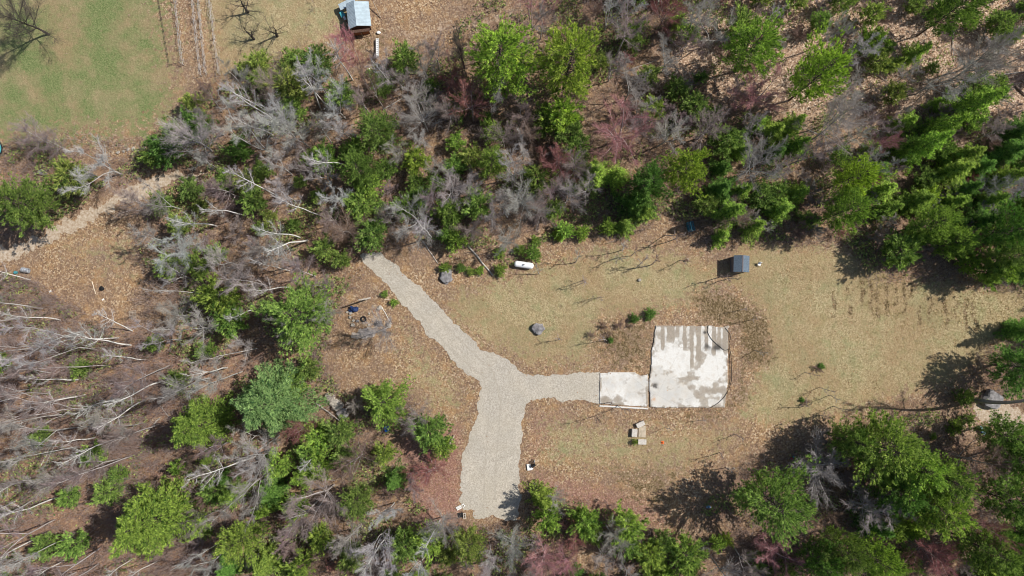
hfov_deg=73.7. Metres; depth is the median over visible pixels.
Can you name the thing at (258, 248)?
maple tree
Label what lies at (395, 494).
bare shrub
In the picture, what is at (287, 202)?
birch tree
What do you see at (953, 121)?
fir tree
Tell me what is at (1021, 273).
fir tree
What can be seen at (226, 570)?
fir tree
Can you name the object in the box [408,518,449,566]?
young pine
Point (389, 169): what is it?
young pine
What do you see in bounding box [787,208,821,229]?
fir tree
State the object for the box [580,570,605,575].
young pine
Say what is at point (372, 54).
bare tree
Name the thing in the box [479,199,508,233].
bare tree
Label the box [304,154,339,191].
bare tree
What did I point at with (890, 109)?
bare shrub
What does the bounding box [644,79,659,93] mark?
bare shrub
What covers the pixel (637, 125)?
maple tree
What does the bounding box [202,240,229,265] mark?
young pine
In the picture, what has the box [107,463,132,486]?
young pine
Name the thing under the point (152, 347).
young pine
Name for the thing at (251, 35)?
apple tree
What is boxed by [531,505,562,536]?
young pine
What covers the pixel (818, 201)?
bare shrub
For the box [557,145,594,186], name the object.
maple tree
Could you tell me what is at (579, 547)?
bare shrub
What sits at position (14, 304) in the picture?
bare tree
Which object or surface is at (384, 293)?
evergreen shrub
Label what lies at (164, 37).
fence
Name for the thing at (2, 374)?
birch tree
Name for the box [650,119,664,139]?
bare shrub
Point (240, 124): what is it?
birch tree
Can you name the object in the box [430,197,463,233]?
young pine
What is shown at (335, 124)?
bare tree
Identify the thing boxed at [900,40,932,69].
fir tree
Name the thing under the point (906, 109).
bare shrub
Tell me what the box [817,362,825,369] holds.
evergreen shrub
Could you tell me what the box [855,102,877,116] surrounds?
bare shrub
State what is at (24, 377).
birch tree
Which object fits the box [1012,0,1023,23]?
young pine
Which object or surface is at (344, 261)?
young pine
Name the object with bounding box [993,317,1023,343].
fir tree
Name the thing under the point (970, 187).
fir tree
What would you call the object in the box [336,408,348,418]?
boulder
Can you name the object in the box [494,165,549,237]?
maple tree
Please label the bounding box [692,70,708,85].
young pine
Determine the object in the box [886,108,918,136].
fir tree
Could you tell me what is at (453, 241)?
evergreen shrub
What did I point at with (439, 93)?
bare shrub
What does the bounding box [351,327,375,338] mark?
ash patch
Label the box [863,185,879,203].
bare shrub
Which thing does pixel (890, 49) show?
young pine
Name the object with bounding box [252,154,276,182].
young pine
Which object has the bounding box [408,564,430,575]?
fir tree
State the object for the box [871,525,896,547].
bare shrub
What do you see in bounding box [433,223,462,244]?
evergreen shrub
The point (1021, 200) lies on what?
fir tree
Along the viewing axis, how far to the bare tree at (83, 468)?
97.48 m
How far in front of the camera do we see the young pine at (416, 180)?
104.95 m
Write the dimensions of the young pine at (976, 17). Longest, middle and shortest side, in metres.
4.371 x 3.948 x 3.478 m
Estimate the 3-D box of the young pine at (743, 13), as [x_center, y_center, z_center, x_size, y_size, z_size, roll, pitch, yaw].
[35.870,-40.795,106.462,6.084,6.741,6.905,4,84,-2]
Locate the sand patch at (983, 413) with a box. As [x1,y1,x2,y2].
[973,404,1023,433]
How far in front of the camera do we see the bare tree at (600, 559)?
98.03 m
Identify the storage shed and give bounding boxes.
[730,255,748,272]
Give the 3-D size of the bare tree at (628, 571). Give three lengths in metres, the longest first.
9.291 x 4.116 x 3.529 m
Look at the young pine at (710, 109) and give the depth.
105.72 m
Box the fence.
[158,0,179,64]
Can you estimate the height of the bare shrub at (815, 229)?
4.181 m
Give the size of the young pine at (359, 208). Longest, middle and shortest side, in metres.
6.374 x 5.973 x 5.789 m
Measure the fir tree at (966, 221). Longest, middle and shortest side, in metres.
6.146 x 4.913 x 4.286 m
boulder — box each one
[324,393,334,401]
[329,398,343,411]
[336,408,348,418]
[439,269,452,284]
[531,323,544,334]
[980,389,1003,408]
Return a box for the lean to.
[338,0,354,9]
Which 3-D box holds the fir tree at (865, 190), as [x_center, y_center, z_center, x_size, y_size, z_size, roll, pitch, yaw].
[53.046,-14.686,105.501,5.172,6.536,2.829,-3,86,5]
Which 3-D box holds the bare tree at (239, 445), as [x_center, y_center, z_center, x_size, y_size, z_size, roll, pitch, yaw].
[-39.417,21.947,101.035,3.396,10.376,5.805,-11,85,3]
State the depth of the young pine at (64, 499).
102.04 m
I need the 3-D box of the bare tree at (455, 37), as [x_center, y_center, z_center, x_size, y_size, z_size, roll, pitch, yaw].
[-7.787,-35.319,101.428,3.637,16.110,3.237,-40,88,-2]
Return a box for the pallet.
[129,310,135,318]
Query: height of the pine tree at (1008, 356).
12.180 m
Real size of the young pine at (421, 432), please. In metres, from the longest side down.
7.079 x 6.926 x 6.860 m
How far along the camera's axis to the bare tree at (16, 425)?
93.31 m
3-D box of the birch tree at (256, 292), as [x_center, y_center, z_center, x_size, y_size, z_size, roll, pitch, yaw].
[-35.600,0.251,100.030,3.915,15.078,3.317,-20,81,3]
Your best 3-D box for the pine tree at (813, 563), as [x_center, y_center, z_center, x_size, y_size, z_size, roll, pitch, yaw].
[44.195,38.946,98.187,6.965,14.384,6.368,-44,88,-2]
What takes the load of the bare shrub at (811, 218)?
on the ground at (106, 72)
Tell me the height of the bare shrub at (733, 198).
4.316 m
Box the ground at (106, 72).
[0,0,1023,575]
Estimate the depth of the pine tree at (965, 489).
94.33 m
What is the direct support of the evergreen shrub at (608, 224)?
on the ground at (106, 72)
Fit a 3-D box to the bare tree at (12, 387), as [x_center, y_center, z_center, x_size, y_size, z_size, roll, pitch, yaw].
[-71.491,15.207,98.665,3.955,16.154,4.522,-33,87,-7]
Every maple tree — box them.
[0,0,64,44]
[7,110,59,159]
[33,124,71,159]
[112,181,163,218]
[143,218,206,278]
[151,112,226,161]
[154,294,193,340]
[179,509,217,540]
[196,170,253,219]
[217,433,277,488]
[233,230,291,270]
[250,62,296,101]
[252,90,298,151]
[264,308,308,348]
[279,418,316,444]
[301,295,343,330]
[315,198,344,246]
[322,22,360,71]
[323,205,369,260]
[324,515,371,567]
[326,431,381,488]
[361,303,397,353]
[368,202,403,237]
[382,184,440,255]
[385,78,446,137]
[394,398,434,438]
[400,451,454,489]
[418,499,462,549]
[435,50,469,91]
[437,69,497,120]
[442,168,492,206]
[447,35,475,75]
[447,213,484,241]
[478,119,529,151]
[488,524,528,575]
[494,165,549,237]
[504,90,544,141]
[516,188,562,230]
[521,557,546,575]
[522,532,568,575]
[529,171,567,215]
[536,143,578,192]
[544,484,569,516]
[550,543,578,575]
[553,169,586,215]
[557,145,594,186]
[560,515,594,555]
[591,92,655,169]
[594,514,638,565]
[618,105,665,142]
[647,0,695,35]
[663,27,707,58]
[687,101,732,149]
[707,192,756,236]
[718,73,754,107]
[725,61,792,114]
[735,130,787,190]
[750,529,809,575]
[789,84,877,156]
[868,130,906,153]
[901,536,973,575]
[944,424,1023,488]
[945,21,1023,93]
[963,499,1023,555]
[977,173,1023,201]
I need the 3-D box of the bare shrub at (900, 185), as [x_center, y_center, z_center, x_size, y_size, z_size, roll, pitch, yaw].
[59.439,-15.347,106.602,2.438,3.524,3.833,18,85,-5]
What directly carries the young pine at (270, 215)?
on the ground at (106, 72)
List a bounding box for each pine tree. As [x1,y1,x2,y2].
[0,171,61,236]
[210,519,270,571]
[249,271,337,369]
[335,481,376,523]
[336,144,384,188]
[352,106,401,153]
[360,374,416,430]
[449,523,487,565]
[463,12,539,102]
[472,142,510,182]
[510,18,602,101]
[622,155,673,206]
[656,146,711,202]
[717,0,796,85]
[730,454,820,553]
[784,20,856,103]
[794,535,853,575]
[809,524,873,575]
[819,185,892,236]
[825,415,879,462]
[830,152,899,197]
[834,408,957,493]
[845,532,913,575]
[866,468,942,521]
[881,435,950,506]
[904,198,973,247]
[908,480,982,544]
[914,454,986,509]
[916,0,997,39]
[926,222,982,261]
[949,523,1023,575]
[973,408,1023,457]
[974,468,1023,533]
[977,191,1023,252]
[977,236,1023,277]
[980,521,1023,575]
[983,434,1023,485]
[985,341,1023,402]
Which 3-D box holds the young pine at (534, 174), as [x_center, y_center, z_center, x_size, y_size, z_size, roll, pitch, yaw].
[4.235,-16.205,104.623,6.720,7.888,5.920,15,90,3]
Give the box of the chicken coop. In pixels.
[346,0,370,36]
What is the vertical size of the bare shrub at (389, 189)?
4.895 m
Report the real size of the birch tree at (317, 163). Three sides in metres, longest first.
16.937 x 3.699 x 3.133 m
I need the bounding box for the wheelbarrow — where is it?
[339,11,345,19]
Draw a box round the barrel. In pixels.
[686,221,694,231]
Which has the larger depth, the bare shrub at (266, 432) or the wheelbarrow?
the wheelbarrow
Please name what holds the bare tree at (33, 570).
on the ground at (106, 72)
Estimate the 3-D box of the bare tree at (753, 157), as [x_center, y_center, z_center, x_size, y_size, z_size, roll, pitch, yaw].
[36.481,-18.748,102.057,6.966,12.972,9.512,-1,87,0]
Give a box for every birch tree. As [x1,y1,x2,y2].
[0,262,30,279]
[0,306,60,321]
[0,477,30,497]
[0,497,57,526]
[0,539,34,566]
[1,355,49,375]
[18,367,78,385]
[19,388,85,415]
[45,431,94,449]
[51,436,123,467]
[59,329,118,347]
[61,322,131,347]
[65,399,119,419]
[87,400,145,434]
[92,308,132,330]
[100,348,143,362]
[100,381,159,408]
[104,558,132,575]
[126,561,156,575]
[140,286,200,293]
[163,210,215,229]
[172,544,216,569]
[180,367,226,382]
[181,453,256,490]
[197,202,245,216]
[217,81,279,125]
[217,92,235,123]
[218,80,262,108]
[221,165,279,197]
[224,308,252,321]
[228,110,272,135]
[240,275,290,296]
[247,257,289,270]
[251,220,300,238]
[261,234,307,256]
[270,192,319,215]
[291,56,320,108]
[292,68,327,107]
[297,459,312,472]
[302,149,345,167]
[323,38,352,80]
[355,529,390,575]
[371,58,392,87]
[412,215,437,237]
[415,521,439,557]
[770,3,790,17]
[973,46,1006,77]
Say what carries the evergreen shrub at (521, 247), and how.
on the ground at (106, 72)
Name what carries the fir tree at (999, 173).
on the ground at (106, 72)
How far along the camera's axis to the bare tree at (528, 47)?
102.06 m
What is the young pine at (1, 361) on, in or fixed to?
on the ground at (106, 72)
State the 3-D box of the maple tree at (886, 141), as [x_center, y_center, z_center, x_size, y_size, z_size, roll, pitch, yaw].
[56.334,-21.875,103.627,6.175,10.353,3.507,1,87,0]
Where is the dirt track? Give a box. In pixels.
[0,169,203,262]
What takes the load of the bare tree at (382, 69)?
on the ground at (106, 72)
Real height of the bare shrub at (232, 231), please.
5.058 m
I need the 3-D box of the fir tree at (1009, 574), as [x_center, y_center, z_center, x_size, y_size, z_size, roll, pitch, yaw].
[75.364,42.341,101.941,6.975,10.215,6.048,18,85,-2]
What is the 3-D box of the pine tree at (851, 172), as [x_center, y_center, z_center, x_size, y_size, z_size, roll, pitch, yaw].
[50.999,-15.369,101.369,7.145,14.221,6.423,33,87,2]
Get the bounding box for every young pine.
[0,352,14,373]
[25,530,60,562]
[27,424,53,446]
[44,154,96,198]
[51,528,91,563]
[54,484,80,510]
[68,358,94,381]
[75,438,108,468]
[85,471,125,506]
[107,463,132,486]
[136,143,164,168]
[141,334,166,352]
[143,130,186,169]
[146,189,173,217]
[150,250,183,282]
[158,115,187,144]
[160,370,191,394]
[166,208,196,239]
[176,175,205,202]
[176,245,211,279]
[177,92,206,113]
[179,104,219,143]
[189,271,241,316]
[190,195,208,214]
[193,339,217,360]
[194,268,210,282]
[196,476,226,507]
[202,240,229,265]
[210,300,249,342]
[212,166,235,193]
[218,131,255,162]
[230,163,260,192]
[233,59,252,75]
[233,180,268,218]
[242,48,273,72]
[246,66,268,91]
[249,219,268,238]
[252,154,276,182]
[258,60,313,102]
[260,209,277,224]
[260,446,298,484]
[272,90,308,123]
[275,491,310,527]
[277,547,318,575]
[278,368,310,399]
[279,46,306,73]
[291,43,334,81]
[292,173,308,188]
[292,440,326,472]
[297,356,321,381]
[297,419,330,453]
[297,447,336,479]
[298,145,321,171]
[301,518,337,557]
[306,232,338,263]
[307,136,338,175]
[307,186,325,204]
[321,75,356,108]
[321,414,363,454]
[328,443,360,472]
[330,248,350,268]
[332,538,365,575]
[338,132,366,161]
[339,184,379,224]
[350,170,386,202]
[352,216,390,254]
[368,73,395,101]
[369,197,386,214]
[371,440,402,470]
[373,157,400,180]
[379,562,405,575]
[383,523,421,569]
[388,38,422,77]
[388,190,418,220]
[397,140,432,177]
[405,186,432,209]
[406,169,426,192]
[408,412,453,454]
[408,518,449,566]
[422,168,445,194]
[424,76,440,93]
[428,435,459,460]
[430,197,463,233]
[436,544,458,569]
[441,152,468,178]
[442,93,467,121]
[445,128,466,152]
[453,140,483,171]
[459,183,494,220]
[478,110,492,125]
[480,116,505,143]
[521,161,559,199]
[528,98,557,140]
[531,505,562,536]
[538,91,585,133]
[543,195,568,222]
[549,117,585,146]
[554,125,591,169]
[562,174,581,195]
[565,505,601,544]
[574,110,584,125]
[576,515,605,547]
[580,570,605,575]
[593,51,610,70]
[606,498,650,544]
[612,532,642,561]
[615,21,649,56]
[632,540,671,575]
[636,63,665,90]
[636,93,665,122]
[636,568,659,575]
[647,528,677,558]
[663,71,692,101]
[668,529,709,575]
[677,21,702,45]
[678,87,713,124]
[681,555,704,575]
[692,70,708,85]
[692,187,722,219]
[701,104,723,123]
[707,122,748,162]
[709,534,728,553]
[724,0,761,45]
[744,179,782,212]
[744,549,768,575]
[749,0,773,10]
[764,180,790,202]
[765,554,803,575]
[788,0,807,10]
[809,6,834,34]
[825,138,852,168]
[826,0,860,16]
[852,24,891,56]
[858,0,893,26]
[861,46,898,76]
[876,512,909,544]
[879,77,916,106]
[879,226,926,271]
[882,37,896,52]
[887,544,926,575]
[902,0,927,15]
[912,165,941,192]
[913,184,943,209]
[924,60,941,74]
[934,136,963,163]
[951,238,981,262]
[954,251,984,277]
[957,68,996,94]
[960,112,991,135]
[961,8,984,32]
[973,71,1014,108]
[973,247,1023,291]
[980,8,1023,40]
[1010,155,1023,169]
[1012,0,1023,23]
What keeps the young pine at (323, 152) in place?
on the ground at (106, 72)
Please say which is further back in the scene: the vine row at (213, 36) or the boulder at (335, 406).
the vine row at (213, 36)
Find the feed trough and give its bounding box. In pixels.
[376,38,378,56]
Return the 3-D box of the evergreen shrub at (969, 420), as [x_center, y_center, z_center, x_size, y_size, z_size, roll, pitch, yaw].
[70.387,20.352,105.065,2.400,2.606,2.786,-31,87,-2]
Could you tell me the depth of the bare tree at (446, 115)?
100.47 m
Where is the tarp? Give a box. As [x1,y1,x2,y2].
[348,306,358,311]
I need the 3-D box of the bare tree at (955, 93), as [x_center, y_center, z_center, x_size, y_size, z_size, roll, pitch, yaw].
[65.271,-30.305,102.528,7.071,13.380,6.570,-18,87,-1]
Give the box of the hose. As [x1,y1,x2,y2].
[710,328,731,407]
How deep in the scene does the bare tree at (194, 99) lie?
102.72 m
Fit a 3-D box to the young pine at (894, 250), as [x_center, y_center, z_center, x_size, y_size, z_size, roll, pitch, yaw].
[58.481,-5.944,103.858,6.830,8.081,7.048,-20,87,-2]
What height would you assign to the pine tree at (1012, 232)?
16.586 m
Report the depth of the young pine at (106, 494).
102.07 m
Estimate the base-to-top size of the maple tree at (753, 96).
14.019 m
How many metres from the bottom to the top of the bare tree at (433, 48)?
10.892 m
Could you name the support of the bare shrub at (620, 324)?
on the ground at (106, 72)
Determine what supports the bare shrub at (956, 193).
on the ground at (106, 72)
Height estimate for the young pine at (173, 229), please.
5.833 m
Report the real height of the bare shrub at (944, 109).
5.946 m
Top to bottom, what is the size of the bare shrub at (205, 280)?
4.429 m
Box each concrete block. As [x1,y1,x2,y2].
[631,428,637,436]
[635,420,644,427]
[638,426,645,436]
[638,439,645,444]
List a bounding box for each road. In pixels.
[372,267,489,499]
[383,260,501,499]
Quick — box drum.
[20,267,30,272]
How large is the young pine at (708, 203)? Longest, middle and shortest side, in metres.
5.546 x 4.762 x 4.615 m
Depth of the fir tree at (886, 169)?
104.92 m
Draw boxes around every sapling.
[636,254,648,268]
[665,231,686,241]
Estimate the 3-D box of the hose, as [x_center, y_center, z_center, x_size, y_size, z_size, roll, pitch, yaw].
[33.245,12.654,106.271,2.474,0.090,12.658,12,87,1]
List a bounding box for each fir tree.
[190,518,214,540]
[199,447,223,466]
[214,554,247,575]
[216,467,241,484]
[218,475,258,508]
[248,535,289,575]
[250,499,279,519]
[257,470,291,511]
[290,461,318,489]
[384,458,407,495]
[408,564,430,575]
[433,566,452,575]
[521,479,559,510]
[562,562,587,575]
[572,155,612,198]
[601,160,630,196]
[610,211,635,240]
[612,190,657,222]
[626,198,660,227]
[646,561,678,575]
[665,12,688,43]
[697,172,737,207]
[703,198,747,229]
[704,156,736,177]
[710,223,732,249]
[725,181,752,203]
[726,142,752,165]
[736,209,766,249]
[742,114,772,142]
[753,196,795,229]
[755,117,786,148]
[761,141,789,167]
[779,111,808,144]
[782,132,812,160]
[783,179,810,211]
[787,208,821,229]
[841,188,869,200]
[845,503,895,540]
[854,160,891,181]
[855,140,880,160]
[858,180,900,202]
[863,198,904,226]
[882,133,920,164]
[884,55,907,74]
[885,129,955,175]
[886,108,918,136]
[888,185,935,221]
[896,515,925,541]
[898,219,936,247]
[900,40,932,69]
[911,110,974,145]
[920,95,954,115]
[921,153,976,197]
[926,0,959,20]
[931,191,972,215]
[934,140,987,175]
[935,85,1009,133]
[938,216,968,237]
[942,176,984,206]
[961,201,1001,232]
[962,154,996,182]
[968,181,1011,211]
[972,556,1006,575]
[978,136,1023,170]
[979,160,1023,192]
[982,223,1023,246]
[990,111,1023,143]
[990,555,1023,575]
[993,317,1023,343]
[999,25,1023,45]
[1004,265,1023,287]
[1009,193,1023,213]
[1009,520,1023,538]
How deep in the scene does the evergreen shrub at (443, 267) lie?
106.31 m
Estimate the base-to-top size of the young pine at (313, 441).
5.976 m
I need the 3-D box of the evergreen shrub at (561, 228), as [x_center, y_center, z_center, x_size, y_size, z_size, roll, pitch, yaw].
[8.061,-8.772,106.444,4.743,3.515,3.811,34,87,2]
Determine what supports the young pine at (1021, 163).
on the ground at (106, 72)
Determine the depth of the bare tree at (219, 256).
98.94 m
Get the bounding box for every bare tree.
[0,294,39,308]
[0,318,83,365]
[0,333,43,359]
[0,347,55,381]
[0,348,34,357]
[0,380,48,411]
[0,385,32,403]
[0,385,70,432]
[0,386,36,418]
[0,403,67,447]
[0,417,78,471]
[0,434,79,472]
[0,475,64,498]
[0,499,33,516]
[0,519,54,557]
[0,535,72,575]
[0,554,28,575]
[1,393,95,433]
[8,353,105,379]
[9,329,95,368]
[11,548,100,575]
[24,466,89,498]
[31,452,133,500]
[52,563,98,575]
[57,134,120,195]
[60,448,120,484]
[73,420,142,444]
[74,406,130,433]
[98,424,158,455]
[105,361,169,400]
[127,317,181,353]
[128,219,165,251]
[135,177,182,214]
[147,369,211,404]
[150,303,218,349]
[160,261,196,287]
[175,552,220,575]
[179,335,256,369]
[185,361,242,399]
[186,105,224,135]
[186,148,216,171]
[191,434,232,466]
[192,76,219,106]
[194,241,235,274]
[197,77,222,112]
[198,475,266,532]
[212,258,267,301]
[213,98,280,158]
[216,57,249,91]
[220,257,252,286]
[225,421,260,455]
[258,149,294,175]
[262,243,302,274]
[264,174,294,206]
[271,499,324,542]
[272,112,312,148]
[280,466,349,542]
[281,254,317,287]
[284,138,322,179]
[293,47,330,93]
[298,271,334,301]
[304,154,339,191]
[307,69,356,122]
[308,108,333,141]
[317,180,352,211]
[319,108,356,141]
[339,34,370,86]
[344,83,368,113]
[349,528,396,575]
[357,64,387,114]
[357,556,383,575]
[365,46,399,89]
[367,50,381,72]
[368,502,401,530]
[379,134,407,167]
[391,67,413,93]
[401,80,423,109]
[402,556,431,575]
[407,129,433,148]
[408,34,438,80]
[419,180,444,213]
[422,30,447,71]
[424,156,449,179]
[427,94,463,135]
[432,166,474,209]
[444,21,466,68]
[477,541,502,575]
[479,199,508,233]
[481,557,496,575]
[489,60,512,114]
[493,188,515,208]
[493,227,520,255]
[494,142,531,184]
[512,119,542,152]
[514,0,562,32]
[516,35,539,64]
[516,127,533,160]
[526,0,557,39]
[576,169,601,204]
[589,538,617,574]
[602,0,649,31]
[605,0,650,55]
[605,50,633,81]
[618,51,652,100]
[618,563,639,575]
[624,86,661,115]
[651,108,689,156]
[657,31,684,74]
[678,0,720,32]
[682,0,720,14]
[693,3,744,46]
[702,557,742,575]
[730,548,769,575]
[741,108,769,135]
[765,153,801,179]
[770,35,789,56]
[785,424,852,509]
[789,133,839,163]
[812,8,859,48]
[822,66,874,131]
[841,470,918,539]
[843,33,886,66]
[846,126,875,152]
[853,144,906,178]
[868,110,905,136]
[897,58,924,81]
[915,50,996,101]
[948,486,981,514]
[957,26,1023,71]
[970,118,1016,142]
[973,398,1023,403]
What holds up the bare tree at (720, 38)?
on the ground at (106, 72)
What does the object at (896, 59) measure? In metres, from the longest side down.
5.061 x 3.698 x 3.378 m
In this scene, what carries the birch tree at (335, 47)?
on the ground at (106, 72)
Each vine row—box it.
[171,0,184,64]
[191,0,201,75]
[197,0,207,74]
[205,0,220,73]
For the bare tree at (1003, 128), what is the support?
on the ground at (106, 72)
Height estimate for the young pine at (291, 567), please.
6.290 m
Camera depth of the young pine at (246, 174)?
104.12 m
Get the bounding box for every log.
[315,403,339,420]
[468,245,492,275]
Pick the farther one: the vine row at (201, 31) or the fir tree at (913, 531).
the vine row at (201, 31)
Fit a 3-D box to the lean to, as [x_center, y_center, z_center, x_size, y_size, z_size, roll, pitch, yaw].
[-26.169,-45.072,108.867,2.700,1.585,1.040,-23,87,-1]
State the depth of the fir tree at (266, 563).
101.97 m
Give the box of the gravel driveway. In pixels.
[360,252,599,520]
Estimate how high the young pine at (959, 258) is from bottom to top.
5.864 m
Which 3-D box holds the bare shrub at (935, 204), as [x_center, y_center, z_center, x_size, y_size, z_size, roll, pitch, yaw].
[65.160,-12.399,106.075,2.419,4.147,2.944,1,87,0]
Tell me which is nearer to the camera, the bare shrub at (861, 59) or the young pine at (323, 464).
the young pine at (323, 464)
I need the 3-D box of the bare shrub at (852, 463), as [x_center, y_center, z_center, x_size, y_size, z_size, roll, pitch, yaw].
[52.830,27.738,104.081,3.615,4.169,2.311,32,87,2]
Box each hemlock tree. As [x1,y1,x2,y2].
[108,474,206,561]
[169,391,243,450]
[229,358,329,437]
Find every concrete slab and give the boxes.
[599,372,647,406]
[649,326,728,407]
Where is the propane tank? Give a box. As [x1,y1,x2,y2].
[514,261,533,268]
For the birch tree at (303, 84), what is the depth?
100.55 m
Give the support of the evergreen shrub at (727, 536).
on the ground at (106, 72)
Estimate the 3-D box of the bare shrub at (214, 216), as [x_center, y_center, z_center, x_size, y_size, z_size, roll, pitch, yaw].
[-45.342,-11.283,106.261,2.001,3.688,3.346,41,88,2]
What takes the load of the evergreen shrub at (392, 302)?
on the ground at (106, 72)
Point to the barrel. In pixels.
(691, 227)
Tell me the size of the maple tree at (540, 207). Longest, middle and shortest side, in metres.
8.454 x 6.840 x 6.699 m
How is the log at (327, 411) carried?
on the ground at (106, 72)
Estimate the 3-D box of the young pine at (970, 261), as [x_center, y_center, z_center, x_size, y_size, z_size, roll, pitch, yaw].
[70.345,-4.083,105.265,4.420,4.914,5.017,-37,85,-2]
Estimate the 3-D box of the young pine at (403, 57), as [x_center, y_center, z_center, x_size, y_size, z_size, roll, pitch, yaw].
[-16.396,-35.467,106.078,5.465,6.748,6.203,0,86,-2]
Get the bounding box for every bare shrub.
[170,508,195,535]
[175,456,196,475]
[180,555,195,569]
[181,485,196,496]
[189,538,203,559]
[191,461,216,484]
[193,485,217,511]
[198,234,208,253]
[203,566,218,575]
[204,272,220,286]
[207,210,231,222]
[224,215,244,245]
[226,462,254,483]
[227,512,241,529]
[237,279,257,299]
[238,112,257,131]
[242,235,256,252]
[245,554,259,571]
[250,457,280,477]
[257,427,281,444]
[260,515,274,528]
[271,528,293,555]
[278,510,299,524]
[278,542,299,563]
[282,517,307,533]
[296,552,332,575]
[302,257,321,268]
[309,117,318,132]
[324,560,338,572]
[325,534,348,557]
[329,232,351,247]
[346,396,363,414]
[366,559,379,575]
[380,179,398,201]
[382,487,402,500]
[384,557,409,572]
[393,228,407,247]
[395,110,420,125]
[404,472,423,503]
[427,85,449,103]
[457,561,473,571]
[459,83,474,98]
[483,188,504,207]
[526,533,545,553]
[526,555,547,575]
[544,142,558,160]
[568,537,582,552]
[587,0,606,17]
[599,319,606,330]
[615,318,624,328]
[617,53,635,70]
[619,94,642,116]
[634,15,652,36]
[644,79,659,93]
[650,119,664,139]
[653,17,677,39]
[658,98,679,122]
[675,107,693,132]
[679,73,698,94]
[691,82,709,96]
[695,173,711,194]
[697,12,708,34]
[714,41,738,63]
[719,115,733,134]
[719,192,740,209]
[720,0,732,5]
[742,131,768,150]
[742,204,760,224]
[748,2,767,28]
[752,152,763,174]
[753,81,767,94]
[762,218,775,233]
[778,553,808,570]
[784,11,799,23]
[790,220,810,238]
[791,23,811,41]
[795,167,811,181]
[795,209,822,228]
[800,176,817,189]
[804,187,825,207]
[805,225,826,240]
[815,0,830,10]
[815,161,834,176]
[816,498,842,528]
[818,442,846,456]
[837,224,848,238]
[838,26,857,37]
[839,468,859,486]
[840,90,864,105]
[846,80,857,95]
[848,459,869,482]
[849,150,869,163]
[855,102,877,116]
[858,54,869,63]
[859,226,889,245]
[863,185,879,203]
[869,82,887,101]
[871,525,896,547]
[872,174,883,186]
[873,10,894,28]
[874,98,909,120]
[875,212,897,233]
[885,179,903,199]
[890,162,909,175]
[895,101,914,116]
[910,234,936,259]
[924,0,936,9]
[925,102,955,119]
[927,199,942,213]
[937,30,955,44]
[947,184,965,195]
[951,126,967,144]
[955,557,975,575]
[957,128,982,145]
[964,37,997,55]
[964,217,981,233]
[965,170,979,181]
[978,200,998,213]
[979,505,1004,528]
[980,119,992,131]
[980,134,1003,153]
[984,274,1007,290]
[986,114,1005,130]
[988,108,1006,119]
[998,86,1015,105]
[1004,6,1022,22]
[1004,101,1023,117]
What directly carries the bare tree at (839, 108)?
on the ground at (106, 72)
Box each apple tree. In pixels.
[225,0,262,21]
[231,16,259,46]
[256,13,289,46]
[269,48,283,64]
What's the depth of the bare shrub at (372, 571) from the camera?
103.00 m
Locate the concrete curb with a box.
[600,405,647,408]
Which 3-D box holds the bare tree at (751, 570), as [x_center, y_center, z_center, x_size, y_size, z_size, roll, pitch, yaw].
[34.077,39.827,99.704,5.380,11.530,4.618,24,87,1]
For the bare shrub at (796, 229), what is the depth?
104.31 m
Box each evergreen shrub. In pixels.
[165,455,191,477]
[285,217,304,233]
[381,290,387,297]
[389,297,399,307]
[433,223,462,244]
[439,261,452,271]
[444,225,473,256]
[455,261,467,272]
[466,266,474,275]
[473,265,484,275]
[492,244,506,261]
[493,262,507,279]
[513,243,525,256]
[522,242,542,263]
[530,235,540,244]
[549,228,563,241]
[551,216,577,242]
[574,224,592,243]
[597,215,618,236]
[628,312,641,323]
[644,307,659,321]
[721,531,733,548]
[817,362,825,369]
[929,431,936,440]
[945,416,965,436]
[951,387,981,408]
[958,412,976,427]
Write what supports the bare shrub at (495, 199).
on the ground at (106, 72)
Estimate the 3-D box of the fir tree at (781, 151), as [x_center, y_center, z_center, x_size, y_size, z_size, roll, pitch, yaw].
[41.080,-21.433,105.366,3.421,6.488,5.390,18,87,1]
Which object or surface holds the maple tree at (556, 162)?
on the ground at (106, 72)
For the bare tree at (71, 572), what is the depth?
94.97 m
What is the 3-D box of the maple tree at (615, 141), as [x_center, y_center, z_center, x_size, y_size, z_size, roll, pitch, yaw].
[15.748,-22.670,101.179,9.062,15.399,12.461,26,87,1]
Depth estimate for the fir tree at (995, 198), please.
104.85 m
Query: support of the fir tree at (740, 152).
on the ground at (106, 72)
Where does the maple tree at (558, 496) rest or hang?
on the ground at (106, 72)
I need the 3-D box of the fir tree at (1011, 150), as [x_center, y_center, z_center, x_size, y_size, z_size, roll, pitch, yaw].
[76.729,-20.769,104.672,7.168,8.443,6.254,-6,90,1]
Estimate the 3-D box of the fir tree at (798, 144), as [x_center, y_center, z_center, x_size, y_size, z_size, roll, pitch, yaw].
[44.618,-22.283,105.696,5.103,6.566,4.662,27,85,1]
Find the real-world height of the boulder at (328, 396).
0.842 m
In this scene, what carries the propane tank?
on the ground at (106, 72)
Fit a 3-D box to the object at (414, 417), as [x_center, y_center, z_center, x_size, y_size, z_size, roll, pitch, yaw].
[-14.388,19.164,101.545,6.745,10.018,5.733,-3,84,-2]
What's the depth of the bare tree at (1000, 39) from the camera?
99.08 m
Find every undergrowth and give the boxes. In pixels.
[0,0,1023,575]
[0,0,1023,575]
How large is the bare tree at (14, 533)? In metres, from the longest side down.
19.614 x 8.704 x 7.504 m
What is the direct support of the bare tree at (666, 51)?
on the ground at (106, 72)
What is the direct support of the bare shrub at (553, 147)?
on the ground at (106, 72)

